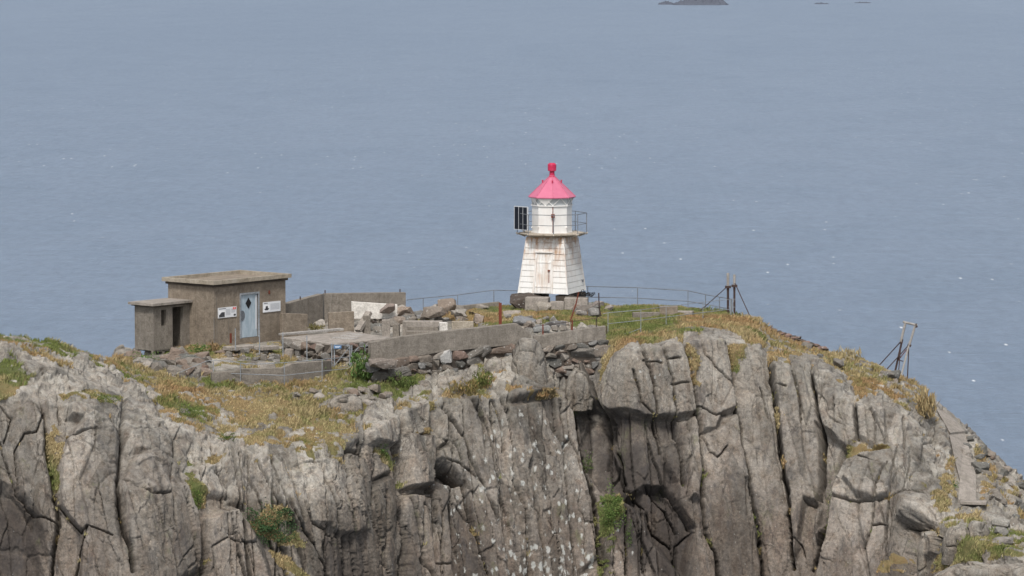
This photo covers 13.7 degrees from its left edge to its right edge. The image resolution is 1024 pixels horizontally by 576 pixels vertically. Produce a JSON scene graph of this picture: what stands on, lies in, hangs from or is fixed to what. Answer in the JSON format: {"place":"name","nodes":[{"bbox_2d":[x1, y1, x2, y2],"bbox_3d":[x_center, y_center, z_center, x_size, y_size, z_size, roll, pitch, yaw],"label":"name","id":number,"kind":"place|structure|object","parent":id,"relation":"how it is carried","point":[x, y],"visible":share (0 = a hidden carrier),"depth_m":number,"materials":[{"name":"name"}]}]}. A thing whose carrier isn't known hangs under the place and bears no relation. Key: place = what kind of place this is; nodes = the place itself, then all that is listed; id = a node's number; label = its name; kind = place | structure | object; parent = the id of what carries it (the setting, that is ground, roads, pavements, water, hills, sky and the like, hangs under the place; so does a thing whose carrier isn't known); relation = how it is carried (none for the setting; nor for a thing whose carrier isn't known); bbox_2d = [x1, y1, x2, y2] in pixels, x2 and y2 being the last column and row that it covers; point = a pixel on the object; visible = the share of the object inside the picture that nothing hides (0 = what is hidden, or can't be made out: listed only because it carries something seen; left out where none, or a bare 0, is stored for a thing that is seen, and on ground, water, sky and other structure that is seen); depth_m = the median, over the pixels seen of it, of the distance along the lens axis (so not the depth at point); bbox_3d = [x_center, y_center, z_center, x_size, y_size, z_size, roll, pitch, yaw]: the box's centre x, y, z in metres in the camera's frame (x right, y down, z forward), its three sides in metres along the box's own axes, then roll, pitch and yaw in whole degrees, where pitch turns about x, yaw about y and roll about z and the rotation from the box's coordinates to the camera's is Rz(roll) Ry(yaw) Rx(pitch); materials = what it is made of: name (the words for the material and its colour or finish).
{"place":"outdoors","nodes":[
{"label":"outdoors","id":0,"kind":"place"},
{"bbox_2d":[0,0,1023,479],"bbox_3d":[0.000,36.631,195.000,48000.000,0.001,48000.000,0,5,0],"label":"sea","id":1,"kind":"structure","parent":0,"point":[832,174],"depth_m":923.98,"materials":[{"name":"liquid"}]},
{"bbox_2d":[673,0,728,4],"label":"skerry","id":2,"kind":"structure","parent":1,"relation":"in","point":[702,2],"depth_m":2406.43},
{"bbox_2d":[0,303,1023,575],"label":"headland","id":3,"kind":"structure","parent":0,"point":[358,513],"depth_m":175.10,"materials":[{"name":"stone"}]},
{"bbox_2d":[91,392,119,402],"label":"weed clump","id":4,"kind":"object","parent":3,"relation":"on","point":[101,397],"visible":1,"depth_m":166.01,"materials":[{"name":"green plant"}]},
{"bbox_2d":[113,344,136,356],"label":"rock outcrop","id":5,"kind":"object","parent":3,"relation":"on","point":[121,349],"visible":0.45,"depth_m":180.35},
{"bbox_2d":[126,351,140,358],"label":"rubble stone","id":6,"kind":"object","parent":3,"relation":"on","point":[128,353],"visible":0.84,"depth_m":179.21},
{"bbox_2d":[133,357,153,363],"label":"boulder","id":7,"kind":"object","parent":3,"relation":"on","point":[139,359],"visible":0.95,"depth_m":177.70,"materials":[{"name":"stone"}]},
{"bbox_2d":[151,362,163,370],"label":"rubble stone","id":8,"kind":"object","parent":3,"relation":"on","point":[156,366],"visible":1,"depth_m":176.88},
{"bbox_2d":[167,365,185,377],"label":"rubble stone","id":9,"kind":"object","parent":3,"relation":"on","point":[173,369],"visible":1,"depth_m":175.43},
{"bbox_2d":[182,366,194,374],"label":"rubble stone","id":10,"kind":"object","parent":3,"relation":"on","point":[189,371],"visible":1,"depth_m":175.54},
{"bbox_2d":[177,403,200,416],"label":"weed clump","id":11,"kind":"object","parent":3,"relation":"on","point":[182,410],"visible":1,"depth_m":168.66,"materials":[{"name":"green plant"}]},
{"bbox_2d":[190,481,203,509],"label":"weed clump","id":12,"kind":"object","parent":3,"relation":"on","point":[198,492],"visible":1,"depth_m":164.92,"materials":[{"name":"green plant"}]},
{"bbox_2d":[192,368,201,377],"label":"rubble stone","id":13,"kind":"object","parent":3,"relation":"on","point":[196,373],"visible":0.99,"depth_m":175.69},
{"bbox_2d":[187,343,210,351],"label":"weed clump","id":14,"kind":"object","parent":3,"relation":"on","point":[201,348],"visible":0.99,"depth_m":180.85,"materials":[{"name":"green plant"}]},
{"bbox_2d":[199,367,212,376],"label":"rubble stone","id":15,"kind":"object","parent":3,"relation":"on","point":[207,371],"visible":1,"depth_m":175.93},
{"bbox_2d":[128,270,291,354],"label":"bunker","id":16,"kind":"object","parent":3,"relation":"on","point":[184,313],"visible":0.84,"depth_m":183.25,"materials":[{"name":"concrete"}]},
{"bbox_2d":[218,306,236,317],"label":"info board","id":17,"kind":"object","parent":16,"relation":"attached to","point":[225,312],"visible":1,"depth_m":183.02,"materials":[{"name":"white"}]},
{"bbox_2d":[241,294,256,337],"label":"door","id":18,"kind":"structure","parent":16,"relation":"in","point":[248,302],"depth_m":184.16,"materials":[{"name":"blue metal"}]},
{"bbox_2d":[263,301,280,312],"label":"info board","id":19,"kind":"object","parent":16,"relation":"attached to","point":[273,306],"visible":1,"depth_m":185.13,"materials":[{"name":"white"}]},
{"bbox_2d":[206,340,219,350],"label":"weed clump","id":20,"kind":"object","parent":3,"relation":"on","point":[213,345],"visible":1,"depth_m":181.40,"materials":[{"name":"green plant"}]},
{"bbox_2d":[223,344,253,350],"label":"doorstep","id":21,"kind":"object","parent":3,"relation":"on","point":[231,348],"visible":1,"depth_m":181.06,"materials":[{"name":"concrete"}]},
{"bbox_2d":[254,345,278,350],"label":"doorstep","id":22,"kind":"object","parent":3,"relation":"on","point":[267,347],"visible":1,"depth_m":181.10,"materials":[{"name":"concrete"}]},
{"bbox_2d":[257,362,275,367],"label":"boulder","id":23,"kind":"object","parent":3,"relation":"on","point":[261,364],"visible":0.73,"depth_m":178.54,"materials":[{"name":"stone"}]},
{"bbox_2d":[172,345,367,386],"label":"railing","id":24,"kind":"object","parent":3,"relation":"on","point":[284,375],"visible":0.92,"depth_m":175.33,"materials":[{"name":"metal"}]},
{"bbox_2d":[242,497,298,545],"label":"bush","id":25,"kind":"object","parent":3,"relation":"on","point":[272,527],"visible":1,"depth_m":165.84,"materials":[{"name":"green plant"}]},
{"bbox_2d":[211,360,331,384],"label":"retaining wall","id":26,"kind":"structure","parent":3,"relation":"on","point":[296,368],"depth_m":175.81,"materials":[{"name":"grey concrete"}]},
{"bbox_2d":[283,348,294,355],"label":"boulder","id":27,"kind":"object","parent":3,"relation":"on","point":[288,351],"visible":0.97,"depth_m":181.40,"materials":[{"name":"stone"}]},
{"bbox_2d":[280,313,307,340],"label":"concrete wall","id":28,"kind":"structure","parent":3,"relation":"on","point":[292,322],"depth_m":185.00,"materials":[{"name":"concrete"}]},
{"bbox_2d":[286,294,322,326],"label":"concrete wall","id":29,"kind":"structure","parent":3,"relation":"on","point":[311,306],"depth_m":189.00,"materials":[{"name":"grey concrete"}]},
{"bbox_2d":[281,339,367,364],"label":"platform wall","id":30,"kind":"structure","parent":3,"relation":"on","point":[315,351],"depth_m":180.21,"materials":[{"name":"stone"}]},
{"bbox_2d":[281,331,389,344],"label":"concrete platform","id":31,"kind":"structure","parent":30,"relation":"on","point":[325,338],"depth_m":181.56,"materials":[{"name":"concrete"}]},
{"bbox_2d":[279,328,343,335],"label":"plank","id":32,"kind":"object","parent":31,"relation":"on","point":[313,331],"visible":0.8,"depth_m":183.52,"materials":[{"name":"grey wood"}]},
{"bbox_2d":[328,311,353,332],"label":"concrete wall","id":33,"kind":"structure","parent":3,"relation":"on","point":[345,320],"depth_m":185.76,"materials":[{"name":"concrete"}]},
{"bbox_2d":[331,343,351,366],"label":"gate","id":34,"kind":"structure","parent":3,"relation":"on","point":[337,346],"depth_m":179.01,"materials":[{"name":"metal"}]},
{"bbox_2d":[327,394,363,413],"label":"rock outcrop","id":35,"kind":"object","parent":3,"relation":"on","point":[349,402],"visible":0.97,"depth_m":172.64,"materials":[{"name":"stone"}]},
{"bbox_2d":[348,344,372,378],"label":"weed clump","id":36,"kind":"object","parent":3,"relation":"on","point":[360,366],"visible":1,"depth_m":176.86,"materials":[{"name":"green plant"}]},
{"bbox_2d":[354,311,371,331],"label":"concrete beam","id":37,"kind":"structure","parent":3,"relation":"on","point":[361,324],"depth_m":184.79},
{"bbox_2d":[323,289,405,322],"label":"concrete wall","id":38,"kind":"structure","parent":3,"relation":"on","point":[336,302],"depth_m":190.49,"materials":[{"name":"grey concrete"}]},
{"bbox_2d":[363,315,370,333],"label":"concrete post","id":39,"kind":"object","parent":3,"relation":"on","point":[367,327],"visible":0.56,"depth_m":184.88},
{"bbox_2d":[351,301,396,318],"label":"rendered wall","id":40,"kind":"structure","parent":3,"relation":"on","point":[359,309],"depth_m":188.30,"materials":[{"name":"paint"}]},
{"bbox_2d":[367,384,380,392],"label":"rubble stone","id":41,"kind":"object","parent":3,"relation":"on","point":[376,388],"visible":1,"depth_m":175.38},
{"bbox_2d":[368,358,396,368],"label":"boulder","id":42,"kind":"object","parent":3,"relation":"on","point":[383,363],"visible":1,"depth_m":176.07,"materials":[{"name":"stone"}]},
{"bbox_2d":[382,319,389,336],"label":"stone stump","id":43,"kind":"object","parent":3,"relation":"on","point":[386,327],"visible":0.56,"depth_m":184.08,"materials":[{"name":"stone"}]},
{"bbox_2d":[380,303,394,313],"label":"boulder","id":44,"kind":"object","parent":3,"relation":"on","point":[388,308],"visible":1,"depth_m":187.93,"materials":[{"name":"stone"}]},
{"bbox_2d":[393,324,399,336],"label":"stone stump","id":45,"kind":"object","parent":3,"relation":"on","point":[396,329],"visible":0.56,"depth_m":183.99,"materials":[{"name":"stone"}]},
{"bbox_2d":[387,371,417,386],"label":"weed clump","id":46,"kind":"object","parent":3,"relation":"on","point":[410,378],"visible":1,"depth_m":176.27,"materials":[{"name":"green plant"}]},
{"bbox_2d":[397,306,414,315],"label":"boulder","id":47,"kind":"object","parent":3,"relation":"on","point":[402,310],"visible":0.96,"depth_m":189.12,"materials":[{"name":"stone"}]},
{"bbox_2d":[406,330,435,334],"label":"concrete step","id":48,"kind":"object","parent":3,"relation":"on","point":[409,332],"visible":0.32,"depth_m":183.01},
{"bbox_2d":[402,320,442,335],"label":"concrete step","id":49,"kind":"object","parent":3,"relation":"on","point":[406,324],"visible":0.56,"depth_m":184.29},
{"bbox_2d":[408,326,438,330],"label":"concrete step","id":50,"kind":"object","parent":3,"relation":"on","point":[431,328],"visible":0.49,"depth_m":183.58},
{"bbox_2d":[415,380,432,389],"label":"rock outcrop","id":51,"kind":"object","parent":3,"relation":"on","point":[425,383],"visible":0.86,"depth_m":176.35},
{"bbox_2d":[421,306,444,317],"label":"boulder","id":52,"kind":"object","parent":3,"relation":"on","point":[431,311],"visible":1,"depth_m":187.85,"materials":[{"name":"stone"}]},
{"bbox_2d":[438,298,455,310],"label":"boulder","id":53,"kind":"object","parent":52,"relation":"on","point":[447,304],"visible":1,"depth_m":188.17,"materials":[{"name":"stone"}]},
{"bbox_2d":[365,343,516,382],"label":"dry stone wall","id":54,"kind":"structure","parent":3,"relation":"on","point":[440,362],"depth_m":177.94,"materials":[{"name":"grey stone"}]},
{"bbox_2d":[368,323,530,361],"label":"parapet wall","id":55,"kind":"structure","parent":54,"relation":"on","point":[419,344],"depth_m":178.07,"materials":[{"name":"grey concrete"}]},
{"bbox_2d":[439,322,447,330],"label":"stone block","id":56,"kind":"structure","parent":55,"relation":"attached to","point":[443,326],"depth_m":183.28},
{"bbox_2d":[435,375,467,394],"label":"rock outcrop","id":57,"kind":"object","parent":3,"relation":"on","point":[443,380],"visible":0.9,"depth_m":176.43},
{"bbox_2d":[452,321,473,329],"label":"stone slab","id":58,"kind":"structure","parent":3,"relation":"on","point":[461,324],"depth_m":184.67,"materials":[{"name":"stone"}]},
{"bbox_2d":[408,290,517,306],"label":"railing","id":59,"kind":"object","parent":3,"relation":"on","point":[463,294],"visible":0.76,"depth_m":193.76,"materials":[{"name":"metal"}]},
{"bbox_2d":[449,377,478,392],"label":"weed clump","id":60,"kind":"object","parent":3,"relation":"on","point":[462,387],"visible":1,"depth_m":176.14,"materials":[{"name":"yellow plant"}]},
{"bbox_2d":[473,313,483,323],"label":"boulder","id":61,"kind":"object","parent":3,"relation":"on","point":[478,318],"visible":0.95,"depth_m":186.69,"materials":[{"name":"stone"}]},
{"bbox_2d":[461,301,499,309],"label":"concrete wall","id":62,"kind":"structure","parent":3,"relation":"on","point":[490,304],"depth_m":193.03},
{"bbox_2d":[472,365,494,386],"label":"weed clump","id":63,"kind":"object","parent":3,"relation":"on","point":[480,379],"visible":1,"depth_m":176.92,"materials":[{"name":"green plant"}]},
{"bbox_2d":[482,358,505,372],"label":"rock","id":64,"kind":"object","parent":3,"relation":"on","point":[495,365],"visible":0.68,"depth_m":178.07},
{"bbox_2d":[0,302,1023,575],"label":"grass","id":65,"kind":"structure","parent":3,"relation":"on","point":[306,406],"depth_m":175.49,"materials":[{"name":"plant"}]},
{"bbox_2d":[513,316,535,324],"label":"boulder","id":66,"kind":"object","parent":3,"relation":"on","point":[520,320],"visible":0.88,"depth_m":184.84,"materials":[{"name":"stone"}]},
{"bbox_2d":[510,292,540,309],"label":"boulder","id":67,"kind":"object","parent":3,"relation":"on","point":[517,300],"visible":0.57,"depth_m":190.33,"materials":[{"name":"stone"}]},
{"bbox_2d":[511,337,550,400],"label":"rock outcrop","id":68,"kind":"object","parent":3,"relation":"on","point":[528,358],"visible":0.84,"depth_m":178.12,"materials":[{"name":"stone"}]},
{"bbox_2d":[525,296,549,309],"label":"concrete block","id":69,"kind":"structure","parent":3,"relation":"on","point":[530,301],"depth_m":189.45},
{"bbox_2d":[533,324,550,332],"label":"boulder","id":70,"kind":"object","parent":3,"relation":"on","point":[538,328],"visible":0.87,"depth_m":182.66,"materials":[{"name":"stone"}]},
{"bbox_2d":[534,301,550,310],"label":"boulder","id":71,"kind":"object","parent":3,"relation":"on","point":[540,305],"visible":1,"depth_m":188.36,"materials":[{"name":"stone"}]},
{"bbox_2d":[514,163,587,300],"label":"lighthouse","id":72,"kind":"object","parent":3,"relation":"on","point":[552,262],"visible":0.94,"depth_m":190.77,"materials":[{"name":"white wood"}]},
{"bbox_2d":[534,254,550,292],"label":"door","id":73,"kind":"structure","parent":72,"relation":"in","point":[543,267],"depth_m":190.65,"materials":[{"name":"white wood"}]},
{"bbox_2d":[545,321,565,326],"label":"boulder","id":74,"kind":"object","parent":3,"relation":"on","point":[559,322],"visible":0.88,"depth_m":184.21,"materials":[{"name":"stone"}]},
{"bbox_2d":[550,301,563,309],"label":"concrete slab","id":75,"kind":"structure","parent":3,"relation":"on","point":[556,305],"depth_m":188.81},
{"bbox_2d":[542,339,608,381],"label":"dry stone wall","id":76,"kind":"structure","parent":3,"relation":"on","point":[562,360],"depth_m":179.82,"materials":[{"name":"grey stone"}]},
{"bbox_2d":[533,326,605,347],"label":"parapet wall","id":77,"kind":"structure","parent":76,"relation":"on","point":[554,339],"depth_m":179.85,"materials":[{"name":"grey concrete"}]},
{"bbox_2d":[564,297,588,309],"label":"concrete block","id":78,"kind":"structure","parent":3,"relation":"on","point":[569,302],"depth_m":188.81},
{"bbox_2d":[570,289,594,296],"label":"wire heap","id":79,"kind":"object","parent":78,"relation":"on","point":[581,295],"visible":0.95,"depth_m":189.19,"materials":[{"name":"black"}]},
{"bbox_2d":[565,370,592,410],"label":"rock outcrop","id":80,"kind":"object","parent":3,"relation":"on","point":[578,393],"visible":1,"depth_m":178.94,"materials":[{"name":"stone"}]},
{"bbox_2d":[577,305,594,310],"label":"boulder","id":81,"kind":"object","parent":3,"relation":"on","point":[583,307],"visible":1,"depth_m":188.01,"materials":[{"name":"stone"}]},
{"bbox_2d":[582,450,592,473],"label":"weed clump","id":82,"kind":"object","parent":3,"relation":"on","point":[588,462],"visible":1,"depth_m":178.72,"materials":[{"name":"green plant"}]},
{"bbox_2d":[588,307,599,315],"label":"boulder","id":83,"kind":"object","parent":3,"relation":"on","point":[592,311],"visible":0.99,"depth_m":186.98,"materials":[{"name":"stone"}]},
{"bbox_2d":[600,478,626,530],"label":"weed clump","id":84,"kind":"object","parent":3,"relation":"on","point":[611,515],"visible":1,"depth_m":176.26,"materials":[{"name":"green plant"}]},
{"bbox_2d":[632,312,659,317],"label":"concrete footing","id":85,"kind":"object","parent":3,"relation":"on","point":[641,314],"visible":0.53,"depth_m":187.24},
{"bbox_2d":[586,286,729,308],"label":"railing","id":86,"kind":"object","parent":3,"relation":"on","point":[657,299],"visible":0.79,"depth_m":193.55,"materials":[{"name":"metal"}]},
{"bbox_2d":[603,299,731,333],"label":"railing","id":87,"kind":"object","parent":3,"relation":"on","point":[670,316],"visible":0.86,"depth_m":184.76,"materials":[{"name":"metal"}]},
{"bbox_2d":[659,306,677,314],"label":"concrete block","id":88,"kind":"structure","parent":3,"relation":"on","point":[671,310],"depth_m":188.23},
{"bbox_2d":[700,273,730,312],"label":"timber pole","id":89,"kind":"object","parent":3,"relation":"on","point":[727,286],"visible":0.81,"depth_m":190.54,"materials":[{"name":"grey wood"}]},
{"bbox_2d":[731,275,750,316],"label":"timber pole","id":90,"kind":"object","parent":3,"relation":"on","point":[734,285],"visible":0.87,"depth_m":190.31,"materials":[{"name":"grey wood"}]},
{"bbox_2d":[767,326,828,350],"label":"stone edging","id":91,"kind":"object","parent":3,"relation":"on","point":[799,339],"visible":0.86,"depth_m":188.67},
{"bbox_2d":[833,358,843,367],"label":"rubble stone","id":92,"kind":"object","parent":3,"relation":"on","point":[839,363],"visible":1,"depth_m":183.09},
{"bbox_2d":[834,345,862,357],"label":"weed clump","id":93,"kind":"object","parent":3,"relation":"on","point":[851,353],"visible":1,"depth_m":186.95,"materials":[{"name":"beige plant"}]},
{"bbox_2d":[879,321,917,377],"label":"trestle mast","id":94,"kind":"object","parent":3,"relation":"on","point":[901,340],"visible":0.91,"depth_m":187.15,"materials":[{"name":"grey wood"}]},
{"bbox_2d":[914,384,940,418],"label":"weed clump","id":95,"kind":"object","parent":3,"relation":"on","point":[925,406],"visible":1,"depth_m":181.38,"materials":[{"name":"beige plant"}]},
{"bbox_2d":[917,531,937,575],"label":"rock outcrop","id":96,"kind":"object","parent":3,"relation":"on","point":[922,564],"visible":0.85,"depth_m":173.90,"materials":[{"name":"stone"}]},
{"bbox_2d":[941,527,966,564],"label":"rock outcrop","id":97,"kind":"object","parent":3,"relation":"on","point":[952,536],"visible":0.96,"depth_m":171.57,"materials":[{"name":"stone"}]},
{"bbox_2d":[961,448,972,456],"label":"rubble stone","id":98,"kind":"object","parent":3,"relation":"on","point":[966,451],"visible":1,"depth_m":180.98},
{"bbox_2d":[960,500,986,504],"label":"concrete step","id":99,"kind":"object","parent":3,"relation":"on","point":[973,502],"visible":1,"depth_m":175.67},
{"bbox_2d":[966,520,989,537],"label":"rock outcrop","id":100,"kind":"object","parent":3,"relation":"on","point":[976,528],"visible":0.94,"depth_m":171.50,"materials":[{"name":"stone"}]},
{"bbox_2d":[934,561,1023,575],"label":"rock outcrop","id":101,"kind":"object","parent":3,"relation":"on","point":[973,568],"visible":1,"depth_m":167.74,"materials":[{"name":"stone"}]},
{"bbox_2d":[971,462,989,470],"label":"rubble stone","id":102,"kind":"object","parent":3,"relation":"on","point":[983,465],"visible":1,"depth_m":179.93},
{"bbox_2d":[989,493,1004,500],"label":"rubble stone","id":103,"kind":"object","parent":3,"relation":"on","point":[998,496],"visible":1,"depth_m":177.03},
{"bbox_2d":[991,517,1009,527],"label":"boulder","id":104,"kind":"object","parent":3,"relation":"on","point":[1000,522],"visible":0.92,"depth_m":173.60,"materials":[{"name":"stone"}]},
{"bbox_2d":[994,527,1008,535],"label":"boulder","id":105,"kind":"object","parent":3,"relation":"on","point":[1002,530],"visible":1,"depth_m":171.65,"materials":[{"name":"stone"}]},
{"bbox_2d":[993,536,1013,543],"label":"boulder","id":106,"kind":"object","parent":3,"relation":"on","point":[1006,540],"visible":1,"depth_m":170.57,"materials":[{"name":"stone"}]},
{"bbox_2d":[503,310,520,315],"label":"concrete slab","id":107,"kind":"object","parent":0,"point":[511,312],"visible":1,"depth_m":187.71,"materials":[{"name":"concrete"}]},
{"bbox_2d":[936,409,964,434],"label":"path","id":108,"kind":"structure","parent":0,"point":[952,425],"depth_m":183.59,"materials":[{"name":"concrete"}]},
{"bbox_2d":[949,433,975,502],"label":"path","id":109,"kind":"structure","parent":0,"point":[966,473],"depth_m":179.32,"materials":[{"name":"concrete"}]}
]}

